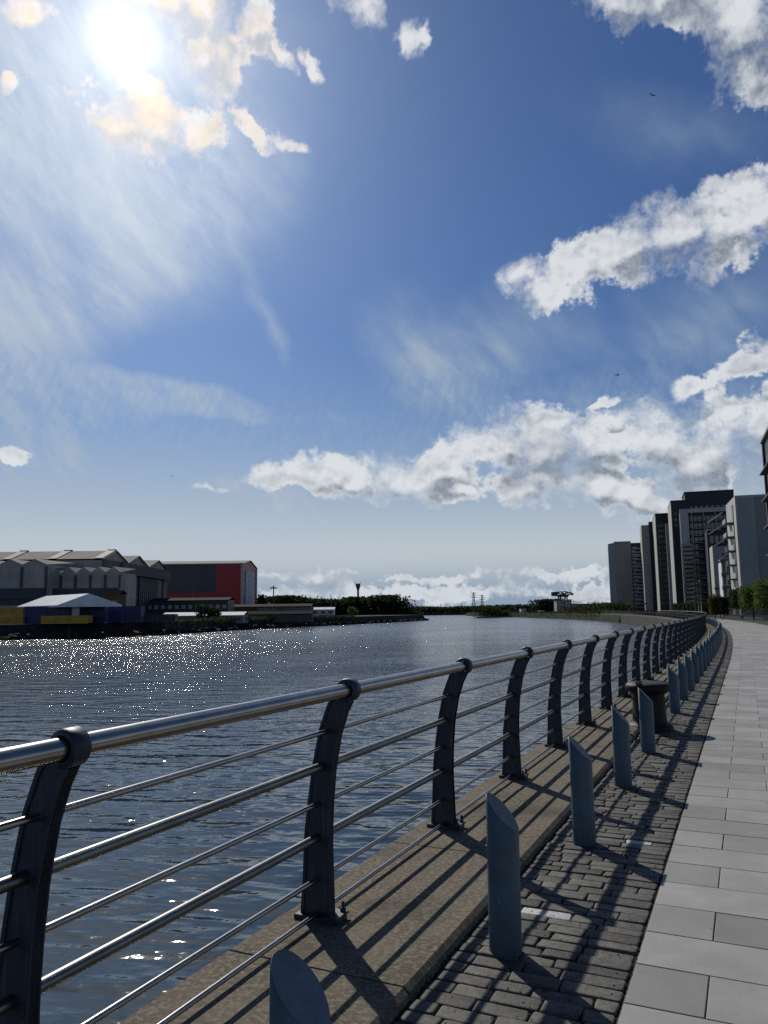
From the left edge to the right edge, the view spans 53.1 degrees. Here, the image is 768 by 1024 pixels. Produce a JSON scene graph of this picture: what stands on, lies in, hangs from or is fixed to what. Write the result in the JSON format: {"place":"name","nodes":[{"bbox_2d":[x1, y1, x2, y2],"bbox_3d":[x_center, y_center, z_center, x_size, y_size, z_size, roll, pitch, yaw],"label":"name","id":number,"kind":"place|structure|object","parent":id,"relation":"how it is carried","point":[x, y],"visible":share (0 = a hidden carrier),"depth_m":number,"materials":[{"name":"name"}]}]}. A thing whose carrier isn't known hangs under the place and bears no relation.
{"place":"outdoors","nodes":[
{"label":"outdoors","id":0,"kind":"place"},
{"bbox_2d":[0,559,69,616],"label":"tall shed","id":1,"kind":"structure","parent":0,"point":[22,582],"depth_m":180.62,"materials":[{"name":"metal"}]},
{"bbox_2d":[0,549,170,613],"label":"shipyard hall","id":2,"kind":"structure","parent":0,"point":[152,576],"depth_m":216.17,"materials":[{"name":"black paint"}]},
{"bbox_2d":[138,577,149,613],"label":"hall door","id":3,"kind":"structure","parent":2,"relation":"in","point":[144,583],"depth_m":233.71,"materials":[{"name":"metal"}]},
{"bbox_2d":[150,578,158,599],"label":"hall door","id":4,"kind":"structure","parent":2,"relation":"in","point":[153,582],"depth_m":242.90,"materials":[{"name":"metal"}]},
{"bbox_2d":[162,580,166,597],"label":"hall door","id":5,"kind":"structure","parent":2,"relation":"in","point":[164,592],"depth_m":255.05,"materials":[{"name":"metal"}]},
{"bbox_2d":[52,567,135,605],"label":"sawtooth shed","id":6,"kind":"structure","parent":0,"point":[98,581],"depth_m":185.63,"materials":[{"name":"metal"}]},
{"bbox_2d":[0,615,392,624],"bbox_3d":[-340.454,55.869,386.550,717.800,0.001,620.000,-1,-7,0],"label":"bank ground","id":7,"kind":"structure","parent":0,"point":[196,620],"depth_m":332.53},
{"bbox_2d":[0,616,24,623],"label":"container","id":8,"kind":"object","parent":7,"relation":"on","point":[13,620],"visible":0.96,"depth_m":149.14,"materials":[{"name":"metal"}]},
{"bbox_2d":[0,607,24,615],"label":"container","id":9,"kind":"object","parent":8,"relation":"on","point":[16,611],"visible":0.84,"depth_m":150.83,"materials":[{"name":"metal"}]},
{"bbox_2d":[24,606,46,623],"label":"container","id":10,"kind":"object","parent":7,"relation":"on","point":[32,615],"visible":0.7,"depth_m":150.25,"materials":[{"name":"blue metal"}]},
{"bbox_2d":[47,607,71,615],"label":"container","id":11,"kind":"object","parent":7,"relation":"on","point":[62,611],"visible":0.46,"depth_m":149.83,"materials":[{"name":"blue metal"}]},
{"bbox_2d":[41,615,92,623],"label":"container","id":12,"kind":"object","parent":7,"relation":"on","point":[87,619],"visible":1,"depth_m":146.65,"materials":[{"name":"metal"}]},
{"bbox_2d":[17,593,122,622],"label":"canopy tent","id":13,"kind":"object","parent":7,"relation":"on","point":[80,600],"visible":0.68,"depth_m":147.21,"materials":[{"name":"white fabric"}]},
{"bbox_2d":[71,607,80,623],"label":"display board","id":14,"kind":"object","parent":7,"relation":"on","point":[76,611],"visible":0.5,"depth_m":148.36,"materials":[{"name":"white"}]},
{"bbox_2d":[81,607,108,622],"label":"container","id":15,"kind":"object","parent":7,"relation":"on","point":[100,614],"visible":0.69,"depth_m":151.80,"materials":[{"name":"blue metal"}]},
{"bbox_2d":[101,590,126,605],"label":"brown cabin","id":16,"kind":"object","parent":7,"relation":"on","point":[118,596],"visible":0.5,"depth_m":180.43,"materials":[{"name":"brick"}]},
{"bbox_2d":[105,606,144,622],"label":"container","id":17,"kind":"object","parent":7,"relation":"on","point":[132,614],"visible":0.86,"depth_m":156.70,"materials":[{"name":"blue metal"}]},
{"bbox_2d":[144,614,177,621],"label":"container","id":18,"kind":"object","parent":7,"relation":"on","point":[160,617],"visible":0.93,"depth_m":161.54,"materials":[{"name":"metal"}]},
{"bbox_2d":[149,597,234,613],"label":"office block","id":19,"kind":"structure","parent":7,"relation":"on","point":[169,605],"depth_m":238.38,"materials":[{"name":"stone"}]},
{"bbox_2d":[193,602,210,617],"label":"bush","id":20,"kind":"object","parent":7,"relation":"on","point":[202,612],"visible":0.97,"depth_m":194.13,"materials":[{"name":"green plant"}]},
{"bbox_2d":[164,612,248,622],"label":"white roofed shed","id":21,"kind":"structure","parent":7,"relation":"on","point":[188,615],"depth_m":203.83,"materials":[{"name":"white metal"}]},
{"bbox_2d":[206,607,221,619],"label":"bush","id":22,"kind":"object","parent":7,"relation":"on","point":[213,613],"visible":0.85,"depth_m":197.08,"materials":[{"name":"green plant"}]},
{"bbox_2d":[152,614,356,624],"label":"quay scrub","id":23,"kind":"object","parent":7,"relation":"on","point":[191,619],"visible":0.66,"depth_m":199.40,"materials":[{"name":"green plant"}]},
{"bbox_2d":[255,594,268,603],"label":"round tree","id":24,"kind":"object","parent":7,"relation":"on","point":[261,599],"visible":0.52,"depth_m":341.52,"materials":[{"name":"green plant"}]},
{"bbox_2d":[270,586,276,603],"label":"floodlight mast","id":25,"kind":"object","parent":7,"relation":"on","point":[273,587],"visible":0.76,"depth_m":328.36,"materials":[{"name":"grey metal"}]},
{"bbox_2d":[234,604,313,615],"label":"colonnaded shed","id":26,"kind":"structure","parent":7,"relation":"on","point":[270,607],"depth_m":265.97,"materials":[{"name":"grey metal"}]},
{"bbox_2d":[243,610,313,621],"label":"quay store","id":27,"kind":"structure","parent":7,"relation":"on","point":[292,616],"depth_m":222.99,"materials":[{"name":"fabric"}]},
{"bbox_2d":[314,607,335,616],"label":"white cabin","id":28,"kind":"object","parent":7,"relation":"on","point":[324,611],"visible":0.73,"depth_m":297.50,"materials":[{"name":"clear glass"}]},
{"bbox_2d":[267,594,427,614],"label":"wood","id":29,"kind":"object","parent":7,"relation":"on","point":[395,604],"visible":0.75,"depth_m":406.26,"materials":[{"name":"green plant"}]},
{"bbox_2d":[347,606,358,615],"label":"bush","id":30,"kind":"object","parent":7,"relation":"on","point":[351,610],"visible":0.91,"depth_m":326.76,"materials":[{"name":"green plant"}]},
{"bbox_2d":[355,582,360,596],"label":"water tower","id":31,"kind":"structure","parent":7,"relation":"on","point":[357,586],"depth_m":427.37,"materials":[{"name":"grey concrete"}]},
{"bbox_2d":[161,560,256,603],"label":"assembly hall","id":32,"kind":"structure","parent":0,"point":[236,581],"depth_m":329.26,"materials":[{"name":"metal"}]},
{"bbox_2d":[245,570,254,603],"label":"end door","id":33,"kind":"structure","parent":32,"relation":"in","point":[249,576],"depth_m":344.47,"materials":[{"name":"metal"}]},
{"bbox_2d":[0,615,424,635],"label":"embankment","id":34,"kind":"structure","parent":0,"point":[41,629],"depth_m":162.56,"materials":[{"name":"stone"}]},
{"bbox_2d":[0,618,428,639],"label":"rubble","id":35,"kind":"object","parent":34,"relation":"on","point":[113,633],"visible":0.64,"depth_m":163.40,"materials":[{"name":"stone"}]},
{"bbox_2d":[0,615,672,1023],"bbox_3d":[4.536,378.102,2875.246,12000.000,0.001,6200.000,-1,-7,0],"label":"river","id":36,"kind":"structure","parent":0,"point":[48,687],"depth_m":23.71,"materials":[{"name":"blue liquid"}]},
{"bbox_2d":[0,0,767,606],"label":"sky","id":37,"kind":"structure","parent":0,"point":[327,296],"materials":[{"name":"blue"}]},
{"bbox_2d":[403,611,518,614],"bbox_3d":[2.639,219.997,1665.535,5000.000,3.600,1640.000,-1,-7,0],"label":"bank","id":38,"kind":"structure","parent":0,"point":[450,613],"depth_m":871.29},
{"bbox_2d":[412,604,540,612],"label":"distant trees","id":39,"kind":"object","parent":38,"relation":"on","point":[459,609],"visible":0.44,"depth_m":885.83,"materials":[{"name":"green plant"}]},
{"bbox_2d":[476,616,512,617],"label":"river spit","id":40,"kind":"structure","parent":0,"point":[492,616],"depth_m":481.73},
{"bbox_2d":[464,605,517,616],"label":"spit scrub","id":41,"kind":"object","parent":40,"relation":"on","point":[495,610],"visible":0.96,"depth_m":490.01,"materials":[{"name":"green plant"}]},
{"bbox_2d":[466,613,619,622],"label":"river bank","id":42,"kind":"structure","parent":0,"point":[610,618],"depth_m":347.87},
{"bbox_2d":[393,623,732,1023],"bbox_3d":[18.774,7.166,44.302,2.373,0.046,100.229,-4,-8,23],"label":"sett paving","id":43,"kind":"structure","parent":0,"point":[626,906],"depth_m":4.15,"materials":[{"name":"stone"}]},
{"bbox_2d":[269,949,329,1023],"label":"bollard","id":44,"kind":"object","parent":43,"relation":"on","point":[297,995],"visible":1,"depth_m":1.98,"materials":[{"name":"grey metal"}]},
{"bbox_2d":[486,793,521,958],"bbox_3d":[0.575,1.729,3.695,0.156,0.718,0.156,-4,-8,28],"label":"bollard","id":45,"kind":"object","parent":43,"relation":"on","point":[504,893],"visible":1,"depth_m":3.63,"materials":[{"name":"blue paint"}]},
{"bbox_2d":[391,661,729,1023],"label":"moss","id":46,"kind":"object","parent":43,"relation":"on","point":[395,1019],"visible":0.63,"depth_m":4.01,"materials":[{"name":"green plant"}]},
{"bbox_2d":[568,736,595,845],"bbox_3d":[1.382,1.937,5.366,0.156,0.718,0.156,-4,-8,25],"label":"bollard","id":47,"kind":"object","parent":43,"relation":"on","point":[582,798],"visible":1,"depth_m":5.30,"materials":[{"name":"metal"}]},
{"bbox_2d":[611,706,631,787],"bbox_3d":[2.182,2.148,7.062,0.156,0.718,0.156,-3,-7,22],"label":"bollard","id":48,"kind":"object","parent":43,"relation":"on","point":[621,751],"visible":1,"depth_m":7.00,"materials":[{"name":"blue paint"}]},
{"bbox_2d":[638,688,655,752],"bbox_3d":[2.971,2.351,8.697,0.156,0.718,0.156,-3,-8,19],"label":"bollard","id":49,"kind":"object","parent":43,"relation":"on","point":[647,729],"visible":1,"depth_m":8.63,"materials":[{"name":"grey metal"}]},
{"bbox_2d":[667,666,680,713],"bbox_3d":[4.498,2.755,11.941,0.156,0.718,0.156,-5,-9,29],"label":"bollard","id":50,"kind":"object","parent":43,"relation":"on","point":[674,696],"visible":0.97,"depth_m":11.88,"materials":[{"name":"metal"}]},
{"bbox_2d":[677,659,688,700],"bbox_3d":[5.277,2.958,13.580,0.156,0.718,0.156,-4,-8,26],"label":"bollard","id":51,"kind":"object","parent":43,"relation":"on","point":[682,680],"visible":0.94,"depth_m":13.52,"materials":[{"name":"metal"}]},
{"bbox_2d":[684,654,694,690],"bbox_3d":[6.019,3.155,15.161,0.156,0.718,0.156,-4,-9,23],"label":"bollard","id":52,"kind":"object","parent":43,"relation":"on","point":[688,661],"visible":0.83,"depth_m":15.09,"materials":[{"name":"grey metal"}]},
{"bbox_2d":[690,649,699,682],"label":"bollard","id":53,"kind":"object","parent":43,"relation":"on","point":[694,658],"visible":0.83,"depth_m":16.71,"materials":[{"name":"metal"}]},
{"bbox_2d":[695,646,703,675],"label":"bollard","id":54,"kind":"object","parent":43,"relation":"on","point":[698,652],"visible":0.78,"depth_m":18.32,"materials":[{"name":"blue paint"}]},
{"bbox_2d":[698,580,702,611],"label":"street lamp","id":55,"kind":"object","parent":43,"relation":"on","point":[700,581],"visible":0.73,"depth_m":87.95,"materials":[{"name":"grey metal"}]},
{"bbox_2d":[699,643,706,670],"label":"bollard","id":56,"kind":"object","parent":43,"relation":"on","point":[702,648],"visible":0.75,"depth_m":19.94,"materials":[{"name":"blue paint"}]},
{"bbox_2d":[703,640,709,665],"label":"bollard","id":57,"kind":"object","parent":43,"relation":"on","point":[705,645],"visible":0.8,"depth_m":21.56,"materials":[{"name":"blue paint"}]},
{"bbox_2d":[706,638,712,661],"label":"bollard","id":58,"kind":"object","parent":43,"relation":"on","point":[708,642],"visible":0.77,"depth_m":23.18,"materials":[{"name":"grey metal"}]},
{"bbox_2d":[708,636,714,657],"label":"bollard","id":59,"kind":"object","parent":43,"relation":"on","point":[711,640],"visible":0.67,"depth_m":24.79,"materials":[{"name":"grey metal"}]},
{"bbox_2d":[710,634,716,654],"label":"bollard","id":60,"kind":"object","parent":43,"relation":"on","point":[713,638],"visible":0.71,"depth_m":26.43,"materials":[{"name":"blue paint"}]},
{"bbox_2d":[712,633,717,651],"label":"bollard","id":61,"kind":"object","parent":43,"relation":"on","point":[714,636],"visible":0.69,"depth_m":28.05,"materials":[{"name":"grey metal"}]},
{"bbox_2d":[714,632,718,649],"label":"bollard","id":62,"kind":"object","parent":43,"relation":"on","point":[715,634],"visible":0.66,"depth_m":29.67,"materials":[{"name":"blue paint"}]},
{"bbox_2d":[608,541,643,609],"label":"riverside tower","id":63,"kind":"structure","parent":0,"point":[625,573],"depth_m":418.05,"materials":[{"name":"grey concrete"}]},
{"bbox_2d":[620,615,673,633],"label":"quay wall","id":64,"kind":"structure","parent":0,"point":[642,621],"depth_m":192.52,"materials":[{"name":"concrete"}]},
{"bbox_2d":[119,614,715,1023],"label":"coping","id":65,"kind":"object","parent":64,"relation":"on","point":[382,951],"visible":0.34,"depth_m":3.93,"materials":[{"name":"concrete"}]},
{"bbox_2d":[0,610,707,1023],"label":"railing","id":66,"kind":"object","parent":65,"relation":"on","point":[58,758],"visible":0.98,"depth_m":3.56,"materials":[{"name":"metal"}]},
{"bbox_2d":[625,681,673,732],"bbox_3d":[3.563,2.604,10.342,0.600,0.638,0.600,-4,-8,25],"label":"mooring bollard","id":67,"kind":"object","parent":65,"relation":"on","point":[655,692],"visible":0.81,"depth_m":10.15,"materials":[{"name":"black metal"}]},
{"bbox_2d":[640,522,657,611],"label":"riverside tower","id":68,"kind":"structure","parent":0,"point":[648,567],"depth_m":389.24,"materials":[{"name":"grey glass"}]},
{"bbox_2d":[652,513,672,611],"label":"riverside tower","id":69,"kind":"structure","parent":0,"point":[663,574],"depth_m":359.12,"materials":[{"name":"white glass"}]},
{"bbox_2d":[615,612,767,623],"bbox_3d":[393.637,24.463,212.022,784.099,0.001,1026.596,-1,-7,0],"label":"ground","id":70,"kind":"structure","parent":0,"point":[761,620],"depth_m":115.66,"materials":[{"name":"concrete"}]},
{"bbox_2d":[525,598,573,611],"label":"dark copse","id":71,"kind":"object","parent":70,"relation":"on","point":[545,604],"visible":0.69,"depth_m":552.11,"materials":[{"name":"green plant"}]},
{"bbox_2d":[554,601,564,610],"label":"pale block","id":72,"kind":"structure","parent":70,"relation":"on","point":[558,604],"depth_m":511.24,"materials":[{"name":"grey concrete"}]},
{"bbox_2d":[508,608,616,617],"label":"bank scrub","id":73,"kind":"object","parent":70,"relation":"on","point":[570,612],"visible":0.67,"depth_m":355.68,"materials":[{"name":"green plant"}]},
{"bbox_2d":[551,591,573,600],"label":"cantilever crane","id":74,"kind":"object","parent":70,"relation":"on","point":[564,595],"visible":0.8,"depth_m":515.33,"materials":[{"name":"grey metal"}]},
{"bbox_2d":[563,599,571,606],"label":"pale block","id":75,"kind":"structure","parent":70,"relation":"on","point":[568,602],"depth_m":508.34,"materials":[{"name":"grey concrete"}]},
{"bbox_2d":[556,601,646,612],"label":"bank hedge","id":76,"kind":"object","parent":70,"relation":"on","point":[607,606],"visible":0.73,"depth_m":393.55,"materials":[{"name":"green plant"}]},
{"bbox_2d":[671,603,677,612],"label":"hedge block","id":77,"kind":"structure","parent":70,"relation":"on","point":[674,607],"depth_m":183.23,"materials":[{"name":"green plant"}]},
{"bbox_2d":[667,500,689,603],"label":"riverside tower","id":78,"kind":"structure","parent":70,"relation":"on","point":[674,507],"depth_m":326.10,"materials":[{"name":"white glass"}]},
{"bbox_2d":[675,603,681,611],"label":"hedge block","id":79,"kind":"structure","parent":70,"relation":"on","point":[679,606],"depth_m":175.02,"materials":[{"name":"green plant"}]},
{"bbox_2d":[681,602,691,610],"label":"hedge block","id":80,"kind":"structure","parent":70,"relation":"on","point":[683,607],"depth_m":167.47,"materials":[{"name":"green plant"}]},
{"bbox_2d":[685,601,696,610],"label":"hedge block","id":81,"kind":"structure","parent":70,"relation":"on","point":[687,606],"depth_m":160.81,"materials":[{"name":"green plant"}]},
{"bbox_2d":[689,601,696,610],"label":"hedge block","id":82,"kind":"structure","parent":70,"relation":"on","point":[691,606],"depth_m":154.20,"materials":[{"name":"green plant"}]},
{"bbox_2d":[694,602,699,611],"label":"hedge block","id":83,"kind":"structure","parent":70,"relation":"on","point":[697,608],"depth_m":147.47,"materials":[{"name":"green plant"}]},
{"bbox_2d":[679,507,727,602],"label":"balconied flats","id":84,"kind":"structure","parent":70,"relation":"on","point":[694,525],"depth_m":287.81,"materials":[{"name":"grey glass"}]},
{"bbox_2d":[699,601,710,616],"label":"hedge block","id":85,"kind":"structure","parent":70,"relation":"on","point":[705,607],"depth_m":139.96,"materials":[{"name":"green plant"}]},
{"bbox_2d":[719,596,729,618],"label":"clipped tree","id":86,"kind":"object","parent":70,"relation":"on","point":[725,604],"visible":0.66,"depth_m":116.32,"materials":[{"name":"green plant"}]},
{"bbox_2d":[718,553,732,610],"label":"white flats","id":87,"kind":"structure","parent":70,"relation":"on","point":[724,583],"depth_m":198.90,"materials":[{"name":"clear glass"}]},
{"bbox_2d":[727,587,752,618],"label":"clipped tree","id":88,"kind":"object","parent":70,"relation":"on","point":[733,601],"visible":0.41,"depth_m":105.23,"materials":[{"name":"green plant"}]},
{"bbox_2d":[724,608,767,618],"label":"garden fence","id":89,"kind":"object","parent":70,"relation":"on","point":[750,615],"visible":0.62,"depth_m":116.59,"materials":[{"name":"grey metal"}]},
{"bbox_2d":[737,585,766,620],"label":"clipped tree","id":90,"kind":"object","parent":70,"relation":"on","point":[743,593],"visible":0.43,"depth_m":94.30,"materials":[{"name":"green plant"}]},
{"bbox_2d":[750,578,767,610],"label":"clipped tree","id":91,"kind":"object","parent":70,"relation":"on","point":[759,589],"visible":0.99,"depth_m":83.14,"materials":[{"name":"green plant"}]},
{"bbox_2d":[759,426,767,556],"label":"corner block","id":92,"kind":"structure","parent":70,"relation":"on","point":[764,445],"depth_m":95.13,"materials":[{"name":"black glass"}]},
{"bbox_2d":[617,633,766,1023],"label":"path base","id":93,"kind":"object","parent":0,"point":[663,876],"visible":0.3,"depth_m":4.25,"materials":[{"name":"grey concrete"}]},
{"bbox_2d":[619,613,767,624],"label":"kerb","id":94,"kind":"structure","parent":93,"relation":"on","point":[736,620],"depth_m":89.01,"materials":[{"name":"concrete"}]},
{"bbox_2d":[706,594,721,618],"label":"clipped tree","id":95,"kind":"object","parent":93,"relation":"on","point":[714,606],"visible":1,"depth_m":110.43,"materials":[{"name":"brown plant"}]},
{"bbox_2d":[618,619,767,1023],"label":"path","id":96,"kind":"structure","parent":0,"point":[683,957],"depth_m":4.46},
{"bbox_2d":[682,489,733,508],"bbox_3d":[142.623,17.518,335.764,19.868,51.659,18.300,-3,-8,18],"label":"roof","id":97,"kind":"structure","parent":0,"point":[710,499],"depth_m":330.26,"materials":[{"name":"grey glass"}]},
{"bbox_2d":[705,512,726,594],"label":"terrace block","id":98,"kind":"structure","parent":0,"point":[713,537],"depth_m":261.86,"materials":[{"name":"grey concrete"}]},
{"bbox_2d":[709,546,728,595],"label":"concrete block","id":99,"kind":"structure","parent":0,"point":[717,553],"depth_m":234.61,"materials":[{"name":"white concrete"}]},
{"bbox_2d":[722,494,767,614],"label":"blue block","id":100,"kind":"structure","parent":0,"point":[746,524],"depth_m":165.02,"materials":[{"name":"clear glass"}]}
]}

